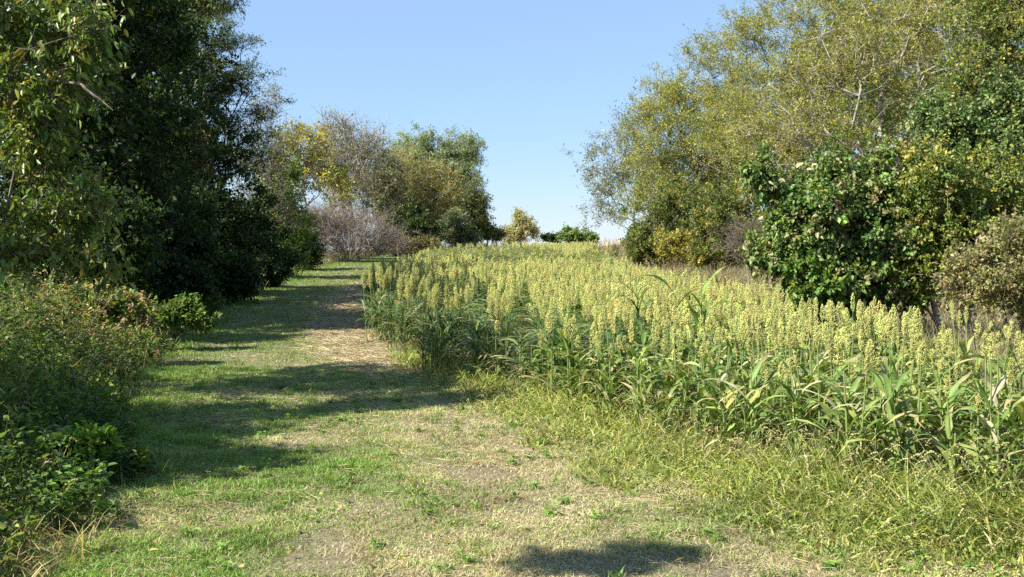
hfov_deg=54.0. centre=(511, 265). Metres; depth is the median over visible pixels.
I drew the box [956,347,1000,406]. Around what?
sorghum plant
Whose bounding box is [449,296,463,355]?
sorghum plant
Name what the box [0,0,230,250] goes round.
dark tree
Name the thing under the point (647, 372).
sorghum plant
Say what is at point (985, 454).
sorghum plant
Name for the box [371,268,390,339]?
sorghum plant
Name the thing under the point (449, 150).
willow tree
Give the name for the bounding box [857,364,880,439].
sorghum plant
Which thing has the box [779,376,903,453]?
sorghum plant
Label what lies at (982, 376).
sorghum plant
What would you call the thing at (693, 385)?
sorghum plant
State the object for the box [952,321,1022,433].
sorghum plant
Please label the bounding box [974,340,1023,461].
sorghum plant
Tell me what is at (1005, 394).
sorghum plant
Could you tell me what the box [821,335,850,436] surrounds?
sorghum plant
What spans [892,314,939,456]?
sorghum plant
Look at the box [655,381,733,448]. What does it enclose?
sorghum plant
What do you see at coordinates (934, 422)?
sorghum plant
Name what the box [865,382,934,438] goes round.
sorghum plant
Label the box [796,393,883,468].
sorghum plant
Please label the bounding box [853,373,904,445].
sorghum plant
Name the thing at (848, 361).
sorghum plant
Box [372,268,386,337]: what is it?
sorghum plant
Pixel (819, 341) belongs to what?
sorghum plant
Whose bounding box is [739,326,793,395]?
sorghum plant
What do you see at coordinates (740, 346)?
sorghum plant
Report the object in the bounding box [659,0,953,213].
locust tree
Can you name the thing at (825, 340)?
sorghum plant
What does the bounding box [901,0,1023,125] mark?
leafy tree
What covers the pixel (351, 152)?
bare tree
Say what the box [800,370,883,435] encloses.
sorghum plant
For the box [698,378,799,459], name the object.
sorghum plant
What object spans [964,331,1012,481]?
sorghum plant
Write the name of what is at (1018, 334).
sorghum plant
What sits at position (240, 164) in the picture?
dark tree
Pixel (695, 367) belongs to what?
sorghum plant
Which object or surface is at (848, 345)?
sorghum plant
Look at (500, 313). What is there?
sorghum plant
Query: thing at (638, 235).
shrub
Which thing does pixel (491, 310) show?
sorghum plant
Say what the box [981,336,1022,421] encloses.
sorghum plant
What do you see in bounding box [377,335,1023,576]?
weedy grass
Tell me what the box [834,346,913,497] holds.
sorghum plant
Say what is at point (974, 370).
sorghum plant
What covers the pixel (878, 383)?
sorghum plant
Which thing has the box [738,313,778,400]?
sorghum plant
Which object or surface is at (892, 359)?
sorghum plant
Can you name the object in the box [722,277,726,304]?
rusty sorghum
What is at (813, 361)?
sorghum plant
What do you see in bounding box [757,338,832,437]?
sorghum plant
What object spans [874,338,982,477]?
sorghum plant
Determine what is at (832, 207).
mulberry bush
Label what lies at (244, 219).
shrub
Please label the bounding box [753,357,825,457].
sorghum plant
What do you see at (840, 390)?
sorghum plant
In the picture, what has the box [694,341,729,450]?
sorghum plant
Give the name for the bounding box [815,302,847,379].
sorghum plant
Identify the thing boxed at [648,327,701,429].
sorghum plant
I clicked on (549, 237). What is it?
distant bush
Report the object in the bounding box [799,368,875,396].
sorghum plant
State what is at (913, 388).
sorghum plant
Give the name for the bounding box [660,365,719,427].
sorghum plant
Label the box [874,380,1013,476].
sorghum plant
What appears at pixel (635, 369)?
sorghum plant
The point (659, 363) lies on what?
sorghum plant
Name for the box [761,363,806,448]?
sorghum plant
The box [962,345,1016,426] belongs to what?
sorghum plant
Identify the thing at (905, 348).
sorghum plant
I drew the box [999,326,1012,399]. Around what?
sorghum plant
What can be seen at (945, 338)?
sorghum plant
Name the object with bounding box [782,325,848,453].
sorghum plant
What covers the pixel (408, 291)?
sorghum plant
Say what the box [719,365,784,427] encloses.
sorghum plant
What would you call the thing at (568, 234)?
distant bush
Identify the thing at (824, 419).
sorghum plant
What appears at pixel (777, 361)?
sorghum plant
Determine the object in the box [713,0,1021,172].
locust tree
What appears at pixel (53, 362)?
undergrowth
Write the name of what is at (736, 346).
sorghum plant
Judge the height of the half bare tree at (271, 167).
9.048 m
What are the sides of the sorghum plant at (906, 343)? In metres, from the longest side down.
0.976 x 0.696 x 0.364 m
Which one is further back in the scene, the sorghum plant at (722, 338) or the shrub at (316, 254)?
the shrub at (316, 254)
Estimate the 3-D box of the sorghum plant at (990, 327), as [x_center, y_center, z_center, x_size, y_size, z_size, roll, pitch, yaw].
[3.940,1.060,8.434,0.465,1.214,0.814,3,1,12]
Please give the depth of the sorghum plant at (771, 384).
8.74 m
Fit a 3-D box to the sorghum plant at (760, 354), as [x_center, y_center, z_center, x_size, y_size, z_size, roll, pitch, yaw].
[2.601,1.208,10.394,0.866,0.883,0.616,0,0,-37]
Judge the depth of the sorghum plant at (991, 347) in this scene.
6.74 m
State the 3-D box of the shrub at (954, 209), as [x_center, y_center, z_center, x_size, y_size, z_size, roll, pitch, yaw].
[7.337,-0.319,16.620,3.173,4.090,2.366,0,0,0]
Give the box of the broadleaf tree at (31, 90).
[0,0,137,302]
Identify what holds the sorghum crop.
on the ground at (456, 471)
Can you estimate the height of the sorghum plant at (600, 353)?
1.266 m
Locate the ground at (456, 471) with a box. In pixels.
[0,249,1023,576]
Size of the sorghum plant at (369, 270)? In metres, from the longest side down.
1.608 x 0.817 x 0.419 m
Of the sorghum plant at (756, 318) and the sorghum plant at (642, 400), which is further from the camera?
the sorghum plant at (756, 318)
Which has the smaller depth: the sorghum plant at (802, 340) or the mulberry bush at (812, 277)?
the sorghum plant at (802, 340)
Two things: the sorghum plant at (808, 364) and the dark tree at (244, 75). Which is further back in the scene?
the dark tree at (244, 75)
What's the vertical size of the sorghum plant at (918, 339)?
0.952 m
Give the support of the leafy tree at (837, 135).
on the ground at (456, 471)
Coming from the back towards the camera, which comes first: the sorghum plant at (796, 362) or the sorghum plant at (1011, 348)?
the sorghum plant at (1011, 348)
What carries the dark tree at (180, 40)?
on the ground at (456, 471)
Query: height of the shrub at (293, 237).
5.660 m
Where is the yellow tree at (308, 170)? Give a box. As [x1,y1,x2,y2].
[250,117,359,231]
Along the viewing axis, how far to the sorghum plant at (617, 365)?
10.58 m
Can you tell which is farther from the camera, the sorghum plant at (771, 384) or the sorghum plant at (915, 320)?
the sorghum plant at (915, 320)
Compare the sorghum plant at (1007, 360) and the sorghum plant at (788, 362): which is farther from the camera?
the sorghum plant at (1007, 360)
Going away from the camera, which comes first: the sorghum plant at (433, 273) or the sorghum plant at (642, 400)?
the sorghum plant at (642, 400)
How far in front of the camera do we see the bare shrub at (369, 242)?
65.49 m
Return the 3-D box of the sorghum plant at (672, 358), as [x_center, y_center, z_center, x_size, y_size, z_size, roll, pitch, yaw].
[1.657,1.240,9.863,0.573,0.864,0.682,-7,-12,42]
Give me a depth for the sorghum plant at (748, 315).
8.50 m
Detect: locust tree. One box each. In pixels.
[368,141,476,241]
[556,77,684,236]
[589,23,798,229]
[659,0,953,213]
[683,0,1021,221]
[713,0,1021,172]
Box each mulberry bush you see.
[730,129,950,336]
[772,247,852,323]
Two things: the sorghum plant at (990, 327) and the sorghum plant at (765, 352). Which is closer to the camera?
the sorghum plant at (990, 327)
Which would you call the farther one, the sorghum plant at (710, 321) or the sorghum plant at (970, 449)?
the sorghum plant at (710, 321)
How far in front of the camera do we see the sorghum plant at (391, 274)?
20.91 m
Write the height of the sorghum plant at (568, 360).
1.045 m
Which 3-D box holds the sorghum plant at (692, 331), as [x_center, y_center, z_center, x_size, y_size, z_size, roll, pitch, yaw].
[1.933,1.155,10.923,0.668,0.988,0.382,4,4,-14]
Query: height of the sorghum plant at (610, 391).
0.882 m
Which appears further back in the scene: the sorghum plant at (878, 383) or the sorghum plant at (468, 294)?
the sorghum plant at (468, 294)
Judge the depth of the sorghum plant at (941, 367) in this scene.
8.23 m
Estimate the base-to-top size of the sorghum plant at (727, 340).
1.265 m
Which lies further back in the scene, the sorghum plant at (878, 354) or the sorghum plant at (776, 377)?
the sorghum plant at (878, 354)
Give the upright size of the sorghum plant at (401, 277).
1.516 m
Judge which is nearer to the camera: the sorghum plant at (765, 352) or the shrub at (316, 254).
the sorghum plant at (765, 352)
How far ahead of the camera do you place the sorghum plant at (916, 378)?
9.83 m
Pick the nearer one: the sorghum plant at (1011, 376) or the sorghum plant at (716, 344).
the sorghum plant at (1011, 376)
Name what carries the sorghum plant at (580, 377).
on the ground at (456, 471)
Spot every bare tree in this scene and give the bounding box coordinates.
[228,79,312,239]
[300,100,409,252]
[348,147,410,226]
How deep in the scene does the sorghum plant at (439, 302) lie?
16.08 m
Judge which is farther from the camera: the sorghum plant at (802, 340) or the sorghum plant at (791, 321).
the sorghum plant at (802, 340)
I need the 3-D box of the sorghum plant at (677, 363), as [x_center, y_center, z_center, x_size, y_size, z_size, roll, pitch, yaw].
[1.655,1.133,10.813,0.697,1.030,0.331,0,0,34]
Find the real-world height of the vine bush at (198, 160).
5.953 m
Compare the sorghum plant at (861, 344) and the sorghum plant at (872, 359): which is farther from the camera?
the sorghum plant at (861, 344)
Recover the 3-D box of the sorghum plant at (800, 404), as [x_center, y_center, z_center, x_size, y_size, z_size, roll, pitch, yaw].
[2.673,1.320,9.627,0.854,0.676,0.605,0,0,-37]
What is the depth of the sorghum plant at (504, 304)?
15.15 m
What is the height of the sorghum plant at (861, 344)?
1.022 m
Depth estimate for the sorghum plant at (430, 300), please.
15.23 m
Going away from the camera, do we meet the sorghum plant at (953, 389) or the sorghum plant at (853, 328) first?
the sorghum plant at (953, 389)
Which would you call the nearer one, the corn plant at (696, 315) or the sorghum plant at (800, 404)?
the sorghum plant at (800, 404)
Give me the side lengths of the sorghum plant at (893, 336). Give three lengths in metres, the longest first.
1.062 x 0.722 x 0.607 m
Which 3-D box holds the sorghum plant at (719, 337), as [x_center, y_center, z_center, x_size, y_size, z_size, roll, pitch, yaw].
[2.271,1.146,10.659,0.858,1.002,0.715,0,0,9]
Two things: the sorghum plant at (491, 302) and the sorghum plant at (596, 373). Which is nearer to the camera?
the sorghum plant at (596, 373)
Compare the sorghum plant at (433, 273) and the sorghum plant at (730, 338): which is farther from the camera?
the sorghum plant at (433, 273)
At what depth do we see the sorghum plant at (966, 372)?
9.97 m
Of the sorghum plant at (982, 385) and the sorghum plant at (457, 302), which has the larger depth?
the sorghum plant at (457, 302)
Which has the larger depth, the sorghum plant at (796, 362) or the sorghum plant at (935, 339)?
the sorghum plant at (935, 339)
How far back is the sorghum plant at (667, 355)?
10.30 m
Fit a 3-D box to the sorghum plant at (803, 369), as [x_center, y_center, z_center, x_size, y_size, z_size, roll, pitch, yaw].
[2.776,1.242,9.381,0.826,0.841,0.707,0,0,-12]
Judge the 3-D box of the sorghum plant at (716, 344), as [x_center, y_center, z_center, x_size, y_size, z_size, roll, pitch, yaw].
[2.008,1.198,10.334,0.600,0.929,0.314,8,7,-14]
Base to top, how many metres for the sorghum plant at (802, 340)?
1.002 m
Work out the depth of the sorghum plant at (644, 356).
10.24 m
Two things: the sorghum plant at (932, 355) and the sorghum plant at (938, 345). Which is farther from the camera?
the sorghum plant at (938, 345)
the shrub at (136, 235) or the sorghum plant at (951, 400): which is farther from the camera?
the shrub at (136, 235)
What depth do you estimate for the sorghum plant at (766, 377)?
8.43 m
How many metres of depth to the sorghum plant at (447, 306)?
15.79 m
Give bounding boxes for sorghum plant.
[343,273,379,342]
[361,273,377,338]
[362,266,386,342]
[365,265,388,334]
[367,270,386,336]
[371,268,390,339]
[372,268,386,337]
[376,267,395,339]
[381,274,388,339]
[387,272,423,346]
[388,265,394,338]
[391,278,414,352]
[393,274,408,344]
[396,281,411,354]
[402,289,442,369]
[406,281,422,349]
[408,276,418,344]
[408,280,447,357]
[412,277,424,314]
[413,269,441,297]
[413,295,448,365]
[414,267,421,296]
[414,291,433,368]
[414,325,466,377]
[415,274,431,341]
[416,287,460,360]
[439,283,455,360]
[442,291,452,351]
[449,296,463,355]
[452,291,478,362]
[452,294,465,355]
[455,283,489,359]
[464,285,472,351]
[468,302,505,353]
[482,304,519,367]
[487,291,505,349]
[488,296,494,351]
[494,294,520,370]
[526,319,596,412]
[527,357,607,411]
[542,344,633,404]
[569,302,636,406]
[570,331,621,414]
[577,367,634,420]
[586,342,639,397]
[587,314,629,402]
[590,343,630,421]
[596,335,634,411]
[597,372,677,429]
[598,361,669,422]
[607,354,655,402]
[614,347,667,416]
[614,358,673,409]
[615,341,689,428]
[616,338,648,406]
[619,352,691,412]
[619,372,686,424]
[622,376,687,438]
[625,346,706,415]
[641,324,680,398]
[643,357,684,408]
[643,366,722,431]
[646,348,693,428]
[647,364,731,418]
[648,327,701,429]
[648,339,665,406]
[654,341,760,413]
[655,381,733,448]
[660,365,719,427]
[670,382,778,464]
[674,357,761,440]
[676,327,697,401]
[676,371,742,448]
[680,345,741,425]
[682,315,726,399]
[682,391,779,458]
[684,339,700,409]
[686,339,720,398]
[687,358,775,431]
[688,325,744,418]
[689,351,740,434]
[690,331,710,400]
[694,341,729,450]
[695,351,791,457]
[697,326,760,398]
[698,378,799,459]
[701,354,792,425]
[706,319,742,432]
[707,339,741,437]
[710,304,741,421]
[717,307,788,446]
[718,380,851,457]
[719,331,761,441]
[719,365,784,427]
[725,350,787,368]
[728,368,804,456]
[731,341,793,382]
[734,336,780,437]
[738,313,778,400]
[738,354,779,437]
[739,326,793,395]
[741,374,813,441]
[741,374,814,443]
[743,323,769,404]
[752,356,767,412]
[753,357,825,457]
[756,351,827,448]
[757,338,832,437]
[758,313,810,439]
[759,319,785,398]
[759,354,852,441]
[761,349,774,409]
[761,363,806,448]
[761,371,859,472]
[764,332,827,421]
[764,335,787,420]
[766,336,806,409]
[767,332,824,416]
[768,325,809,428]
[771,348,821,412]
[773,349,836,410]
[774,369,827,431]
[774,376,867,448]
[775,384,836,447]
[776,369,891,471]
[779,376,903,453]
[782,314,837,441]
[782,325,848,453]
[789,336,794,367]
[790,355,868,443]
[794,313,839,419]
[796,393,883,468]
[798,334,839,413]
[799,320,832,416]
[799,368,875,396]
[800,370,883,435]
[802,335,905,491]
[804,335,816,425]
[805,364,868,407]
[806,333,861,390]
[806,355,877,452]
[812,358,958,463]
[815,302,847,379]
[815,346,919,452]
[815,383,926,469]
[819,328,844,379]
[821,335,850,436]
[824,336,838,380]
[826,330,878,413]
[827,339,871,391]
[827,363,975,470]
[830,336,881,420]
[831,362,936,492]
[833,395,959,473]
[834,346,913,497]
[836,323,872,408]
[840,352,883,390]
[844,346,901,376]
[846,328,899,379]
[847,360,932,441]
[851,347,911,377]
[853,334,943,456]
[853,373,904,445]
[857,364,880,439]
[858,315,926,413]
[858,361,881,417]
[859,366,930,441]
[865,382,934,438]
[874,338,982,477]
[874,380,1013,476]
[875,336,915,379]
[875,348,976,463]
[889,374,1002,489]
[892,311,929,371]
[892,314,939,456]
[894,328,926,368]
[896,372,984,468]
[897,389,983,478]
[898,352,964,436]
[899,347,912,427]
[900,357,928,398]
[901,336,916,394]
[901,346,921,379]
[902,333,967,441]
[903,359,977,449]
[906,433,1019,512]
[907,360,960,459]
[909,349,981,449]
[910,377,981,473]
[911,347,970,433]
[913,378,1015,457]
[914,332,923,392]
[914,350,924,383]
[914,374,957,432]
[917,328,953,437]
[922,357,993,455]
[923,339,961,408]
[924,321,970,381]
[925,310,982,385]
[926,335,957,393]
[927,300,978,386]
[927,382,1016,459]
[930,336,972,396]
[930,346,1017,409]
[932,400,1018,486]
[933,360,1007,448]
[934,307,1004,377]
[938,321,1002,395]
[941,384,983,455]
[942,364,968,459]
[942,369,974,387]
[942,396,1023,503]
[948,399,1023,503]
[951,376,1016,431]
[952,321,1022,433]
[952,394,1023,514]
[954,377,1023,473]
[954,411,1023,495]
[955,357,1023,491]
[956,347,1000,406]
[960,321,1011,440]
[960,340,1016,374]
[961,331,1018,469]
[961,332,1023,504]
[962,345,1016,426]
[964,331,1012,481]
[966,371,1022,448]
[966,376,1018,432]
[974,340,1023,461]
[974,349,1023,428]
[980,343,1018,375]
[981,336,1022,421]
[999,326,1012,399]
[1000,330,1023,421]
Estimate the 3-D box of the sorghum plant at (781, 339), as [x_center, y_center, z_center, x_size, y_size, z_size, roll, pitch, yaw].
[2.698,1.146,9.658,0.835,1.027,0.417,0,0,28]
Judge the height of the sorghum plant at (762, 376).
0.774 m
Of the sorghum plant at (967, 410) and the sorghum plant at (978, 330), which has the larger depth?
the sorghum plant at (978, 330)
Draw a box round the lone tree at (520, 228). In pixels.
[501,206,542,246]
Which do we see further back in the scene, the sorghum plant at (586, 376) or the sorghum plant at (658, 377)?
the sorghum plant at (586, 376)
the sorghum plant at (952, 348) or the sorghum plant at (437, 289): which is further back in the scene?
the sorghum plant at (437, 289)
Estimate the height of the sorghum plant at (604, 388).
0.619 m
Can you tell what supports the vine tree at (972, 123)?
on the ground at (456, 471)
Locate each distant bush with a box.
[539,231,562,242]
[554,222,600,244]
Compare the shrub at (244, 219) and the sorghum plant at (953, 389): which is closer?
the sorghum plant at (953, 389)
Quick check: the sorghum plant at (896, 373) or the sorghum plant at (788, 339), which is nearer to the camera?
the sorghum plant at (896, 373)
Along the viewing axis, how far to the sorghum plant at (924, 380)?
8.78 m
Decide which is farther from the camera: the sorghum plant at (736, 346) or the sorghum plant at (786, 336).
the sorghum plant at (786, 336)
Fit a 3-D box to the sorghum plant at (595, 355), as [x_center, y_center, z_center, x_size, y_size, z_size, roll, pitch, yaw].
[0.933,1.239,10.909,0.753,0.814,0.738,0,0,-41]
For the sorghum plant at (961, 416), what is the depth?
8.19 m
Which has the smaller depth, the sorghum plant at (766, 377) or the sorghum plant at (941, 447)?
the sorghum plant at (941, 447)
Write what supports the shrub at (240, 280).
on the ground at (456, 471)
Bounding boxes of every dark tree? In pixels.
[0,0,214,286]
[0,0,214,294]
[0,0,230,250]
[106,0,280,246]
[150,5,300,186]
[210,129,286,217]
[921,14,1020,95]
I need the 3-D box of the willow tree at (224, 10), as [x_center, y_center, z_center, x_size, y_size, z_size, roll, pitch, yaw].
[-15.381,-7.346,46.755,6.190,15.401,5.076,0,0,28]
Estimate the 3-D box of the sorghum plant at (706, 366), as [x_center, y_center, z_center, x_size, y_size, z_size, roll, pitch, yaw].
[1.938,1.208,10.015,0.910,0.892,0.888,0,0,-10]
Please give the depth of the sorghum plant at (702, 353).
9.50 m
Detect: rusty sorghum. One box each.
[450,269,469,308]
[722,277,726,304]
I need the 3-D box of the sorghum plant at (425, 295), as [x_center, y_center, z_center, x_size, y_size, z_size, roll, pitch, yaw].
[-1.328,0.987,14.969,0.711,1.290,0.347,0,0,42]
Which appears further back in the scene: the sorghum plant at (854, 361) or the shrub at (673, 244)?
the shrub at (673, 244)
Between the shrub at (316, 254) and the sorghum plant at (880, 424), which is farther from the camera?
the shrub at (316, 254)
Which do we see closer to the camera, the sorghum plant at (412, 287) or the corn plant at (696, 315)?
the corn plant at (696, 315)
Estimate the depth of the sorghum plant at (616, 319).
10.72 m
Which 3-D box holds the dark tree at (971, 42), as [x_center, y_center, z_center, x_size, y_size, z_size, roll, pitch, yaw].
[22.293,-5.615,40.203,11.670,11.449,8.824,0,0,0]
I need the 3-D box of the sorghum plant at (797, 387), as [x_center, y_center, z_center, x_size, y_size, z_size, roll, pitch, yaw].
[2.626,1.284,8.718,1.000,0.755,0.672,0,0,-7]
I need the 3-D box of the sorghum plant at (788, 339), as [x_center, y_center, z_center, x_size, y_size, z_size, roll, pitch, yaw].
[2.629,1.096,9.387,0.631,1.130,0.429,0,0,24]
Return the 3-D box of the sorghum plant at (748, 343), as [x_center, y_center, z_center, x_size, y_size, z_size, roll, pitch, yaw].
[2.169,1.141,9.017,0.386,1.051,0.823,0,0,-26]
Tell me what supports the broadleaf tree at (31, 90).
on the ground at (456, 471)
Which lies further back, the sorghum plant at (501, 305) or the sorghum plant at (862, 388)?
the sorghum plant at (501, 305)
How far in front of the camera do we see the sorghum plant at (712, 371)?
8.84 m
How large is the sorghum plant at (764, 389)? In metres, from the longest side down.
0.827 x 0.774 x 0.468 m
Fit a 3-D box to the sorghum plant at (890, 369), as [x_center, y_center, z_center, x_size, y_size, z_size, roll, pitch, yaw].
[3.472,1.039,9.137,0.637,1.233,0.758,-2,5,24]
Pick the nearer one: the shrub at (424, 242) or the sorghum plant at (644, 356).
the sorghum plant at (644, 356)
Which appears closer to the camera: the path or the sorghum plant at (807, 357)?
the sorghum plant at (807, 357)
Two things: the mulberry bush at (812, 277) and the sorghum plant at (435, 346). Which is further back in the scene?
the mulberry bush at (812, 277)
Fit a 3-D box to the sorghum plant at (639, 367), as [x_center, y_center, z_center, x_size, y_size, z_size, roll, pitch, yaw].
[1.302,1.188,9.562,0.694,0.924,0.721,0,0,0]
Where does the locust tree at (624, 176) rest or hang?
on the ground at (456, 471)
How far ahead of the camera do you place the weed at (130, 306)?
15.86 m
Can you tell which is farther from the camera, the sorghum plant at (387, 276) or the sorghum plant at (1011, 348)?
the sorghum plant at (387, 276)
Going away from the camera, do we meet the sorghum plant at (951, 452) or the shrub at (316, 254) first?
the sorghum plant at (951, 452)
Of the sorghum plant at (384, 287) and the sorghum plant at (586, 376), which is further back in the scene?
the sorghum plant at (384, 287)
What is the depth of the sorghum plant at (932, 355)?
8.38 m
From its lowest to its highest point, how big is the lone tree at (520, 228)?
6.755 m
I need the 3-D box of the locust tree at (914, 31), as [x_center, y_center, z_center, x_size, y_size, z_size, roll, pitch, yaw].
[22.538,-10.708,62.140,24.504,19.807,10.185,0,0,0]
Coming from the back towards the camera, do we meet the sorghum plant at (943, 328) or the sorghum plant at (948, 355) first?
the sorghum plant at (943, 328)
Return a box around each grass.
[113,243,1023,429]
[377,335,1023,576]
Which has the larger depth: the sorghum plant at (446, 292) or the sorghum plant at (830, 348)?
the sorghum plant at (446, 292)
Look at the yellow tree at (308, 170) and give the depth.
69.64 m
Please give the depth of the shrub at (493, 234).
91.50 m
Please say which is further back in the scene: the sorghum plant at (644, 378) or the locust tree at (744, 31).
the locust tree at (744, 31)
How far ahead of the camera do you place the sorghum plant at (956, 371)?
8.57 m
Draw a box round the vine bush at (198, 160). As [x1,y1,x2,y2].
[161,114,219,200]
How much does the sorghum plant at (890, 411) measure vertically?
0.965 m
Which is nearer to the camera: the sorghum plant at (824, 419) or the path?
the sorghum plant at (824, 419)
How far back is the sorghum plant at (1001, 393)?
8.79 m
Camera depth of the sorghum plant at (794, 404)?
7.90 m
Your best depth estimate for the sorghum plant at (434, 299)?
15.40 m
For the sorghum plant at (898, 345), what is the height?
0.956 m
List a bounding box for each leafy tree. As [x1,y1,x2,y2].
[807,39,988,173]
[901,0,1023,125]
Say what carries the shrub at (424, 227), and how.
on the ground at (456, 471)
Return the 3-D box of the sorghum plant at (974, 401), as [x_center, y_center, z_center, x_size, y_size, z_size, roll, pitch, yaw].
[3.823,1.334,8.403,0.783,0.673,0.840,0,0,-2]
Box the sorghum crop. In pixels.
[352,239,1023,447]
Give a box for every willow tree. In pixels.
[154,0,248,29]
[376,117,487,228]
[435,175,497,244]
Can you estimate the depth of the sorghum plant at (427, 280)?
18.31 m
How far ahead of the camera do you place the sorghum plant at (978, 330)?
9.71 m
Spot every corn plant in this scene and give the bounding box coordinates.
[608,281,657,334]
[642,269,698,342]
[667,266,745,362]
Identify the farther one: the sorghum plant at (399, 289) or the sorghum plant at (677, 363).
the sorghum plant at (399, 289)
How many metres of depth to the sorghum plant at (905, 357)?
9.46 m
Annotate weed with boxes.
[39,277,159,359]
[39,420,127,486]
[141,291,222,349]
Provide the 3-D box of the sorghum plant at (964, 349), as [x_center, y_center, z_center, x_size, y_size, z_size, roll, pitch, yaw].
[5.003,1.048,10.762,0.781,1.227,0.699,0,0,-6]
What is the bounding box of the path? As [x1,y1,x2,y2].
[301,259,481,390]
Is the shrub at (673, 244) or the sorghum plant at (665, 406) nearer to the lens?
the sorghum plant at (665, 406)
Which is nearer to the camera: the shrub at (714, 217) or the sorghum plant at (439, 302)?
the sorghum plant at (439, 302)
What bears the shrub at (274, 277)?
on the ground at (456, 471)
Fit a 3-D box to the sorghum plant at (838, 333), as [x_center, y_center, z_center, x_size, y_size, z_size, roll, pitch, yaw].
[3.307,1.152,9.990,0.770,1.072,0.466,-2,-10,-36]
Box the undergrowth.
[0,244,314,576]
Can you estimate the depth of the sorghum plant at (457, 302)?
16.12 m
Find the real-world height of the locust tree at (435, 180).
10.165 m
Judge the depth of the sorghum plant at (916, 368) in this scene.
8.97 m
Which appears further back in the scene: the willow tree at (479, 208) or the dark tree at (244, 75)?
the willow tree at (479, 208)
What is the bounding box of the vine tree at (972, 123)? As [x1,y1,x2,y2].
[899,56,1023,331]
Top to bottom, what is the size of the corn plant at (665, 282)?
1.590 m
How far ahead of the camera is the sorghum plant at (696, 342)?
10.70 m
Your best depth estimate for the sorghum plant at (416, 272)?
23.43 m
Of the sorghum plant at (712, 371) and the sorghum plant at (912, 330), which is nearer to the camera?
the sorghum plant at (712, 371)
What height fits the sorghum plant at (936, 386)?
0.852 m
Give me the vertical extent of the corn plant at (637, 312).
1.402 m
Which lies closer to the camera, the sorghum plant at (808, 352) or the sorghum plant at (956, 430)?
the sorghum plant at (956, 430)
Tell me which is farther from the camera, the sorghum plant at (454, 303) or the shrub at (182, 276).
the shrub at (182, 276)
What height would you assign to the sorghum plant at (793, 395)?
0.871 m
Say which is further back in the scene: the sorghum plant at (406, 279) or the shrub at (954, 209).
the sorghum plant at (406, 279)
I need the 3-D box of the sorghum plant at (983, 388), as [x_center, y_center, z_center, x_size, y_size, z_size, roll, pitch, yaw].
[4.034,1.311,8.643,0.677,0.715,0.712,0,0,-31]
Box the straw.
[16,260,1018,576]
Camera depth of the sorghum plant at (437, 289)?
15.62 m
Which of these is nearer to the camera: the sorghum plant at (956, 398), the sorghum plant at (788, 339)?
the sorghum plant at (956, 398)
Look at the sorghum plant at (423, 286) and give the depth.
18.93 m
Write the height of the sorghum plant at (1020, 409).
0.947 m
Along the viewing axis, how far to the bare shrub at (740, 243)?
33.93 m
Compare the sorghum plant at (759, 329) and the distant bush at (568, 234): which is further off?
the distant bush at (568, 234)
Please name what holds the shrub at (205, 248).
on the ground at (456, 471)
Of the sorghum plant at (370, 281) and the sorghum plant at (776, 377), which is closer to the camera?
the sorghum plant at (776, 377)
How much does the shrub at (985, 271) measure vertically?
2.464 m
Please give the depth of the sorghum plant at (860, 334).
10.88 m
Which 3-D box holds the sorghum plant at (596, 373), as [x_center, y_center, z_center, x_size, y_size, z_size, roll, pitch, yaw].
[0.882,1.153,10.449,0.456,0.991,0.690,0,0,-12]
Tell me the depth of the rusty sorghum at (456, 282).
19.99 m
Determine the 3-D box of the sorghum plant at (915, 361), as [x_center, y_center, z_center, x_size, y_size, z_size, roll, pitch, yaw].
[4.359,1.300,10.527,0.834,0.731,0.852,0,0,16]
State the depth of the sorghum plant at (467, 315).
16.94 m
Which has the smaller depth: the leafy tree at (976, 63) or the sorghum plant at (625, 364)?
the sorghum plant at (625, 364)
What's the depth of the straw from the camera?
14.73 m
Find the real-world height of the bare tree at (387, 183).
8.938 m
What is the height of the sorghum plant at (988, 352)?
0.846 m
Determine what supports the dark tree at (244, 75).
on the ground at (456, 471)
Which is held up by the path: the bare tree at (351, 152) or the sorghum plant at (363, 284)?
the sorghum plant at (363, 284)
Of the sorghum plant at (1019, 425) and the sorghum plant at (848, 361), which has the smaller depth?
the sorghum plant at (1019, 425)
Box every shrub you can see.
[0,167,176,296]
[112,246,223,306]
[135,163,243,275]
[192,177,295,273]
[205,245,270,304]
[228,155,322,276]
[251,240,309,287]
[263,202,327,269]
[296,191,420,261]
[377,192,446,256]
[391,233,444,255]
[434,204,485,247]
[453,214,510,245]
[607,169,719,268]
[648,226,714,267]
[675,177,768,273]
[702,208,766,288]
[866,123,1023,350]
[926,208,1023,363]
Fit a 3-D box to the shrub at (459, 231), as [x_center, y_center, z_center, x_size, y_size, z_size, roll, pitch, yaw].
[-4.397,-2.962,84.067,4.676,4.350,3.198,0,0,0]
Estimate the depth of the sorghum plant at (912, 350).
7.80 m
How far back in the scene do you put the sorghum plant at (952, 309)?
10.29 m
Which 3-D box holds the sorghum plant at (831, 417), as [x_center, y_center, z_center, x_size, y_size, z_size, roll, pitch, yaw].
[2.379,1.060,6.999,0.739,1.170,0.493,0,0,27]
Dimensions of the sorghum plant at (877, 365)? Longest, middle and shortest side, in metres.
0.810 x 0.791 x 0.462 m
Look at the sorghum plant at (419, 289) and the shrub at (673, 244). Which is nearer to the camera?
the sorghum plant at (419, 289)
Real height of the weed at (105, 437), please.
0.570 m
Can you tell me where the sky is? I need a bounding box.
[0,0,1021,250]
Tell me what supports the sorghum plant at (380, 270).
on the path
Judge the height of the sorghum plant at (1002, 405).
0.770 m
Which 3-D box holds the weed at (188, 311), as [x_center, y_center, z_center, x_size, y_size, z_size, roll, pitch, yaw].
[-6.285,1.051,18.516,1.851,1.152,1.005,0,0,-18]

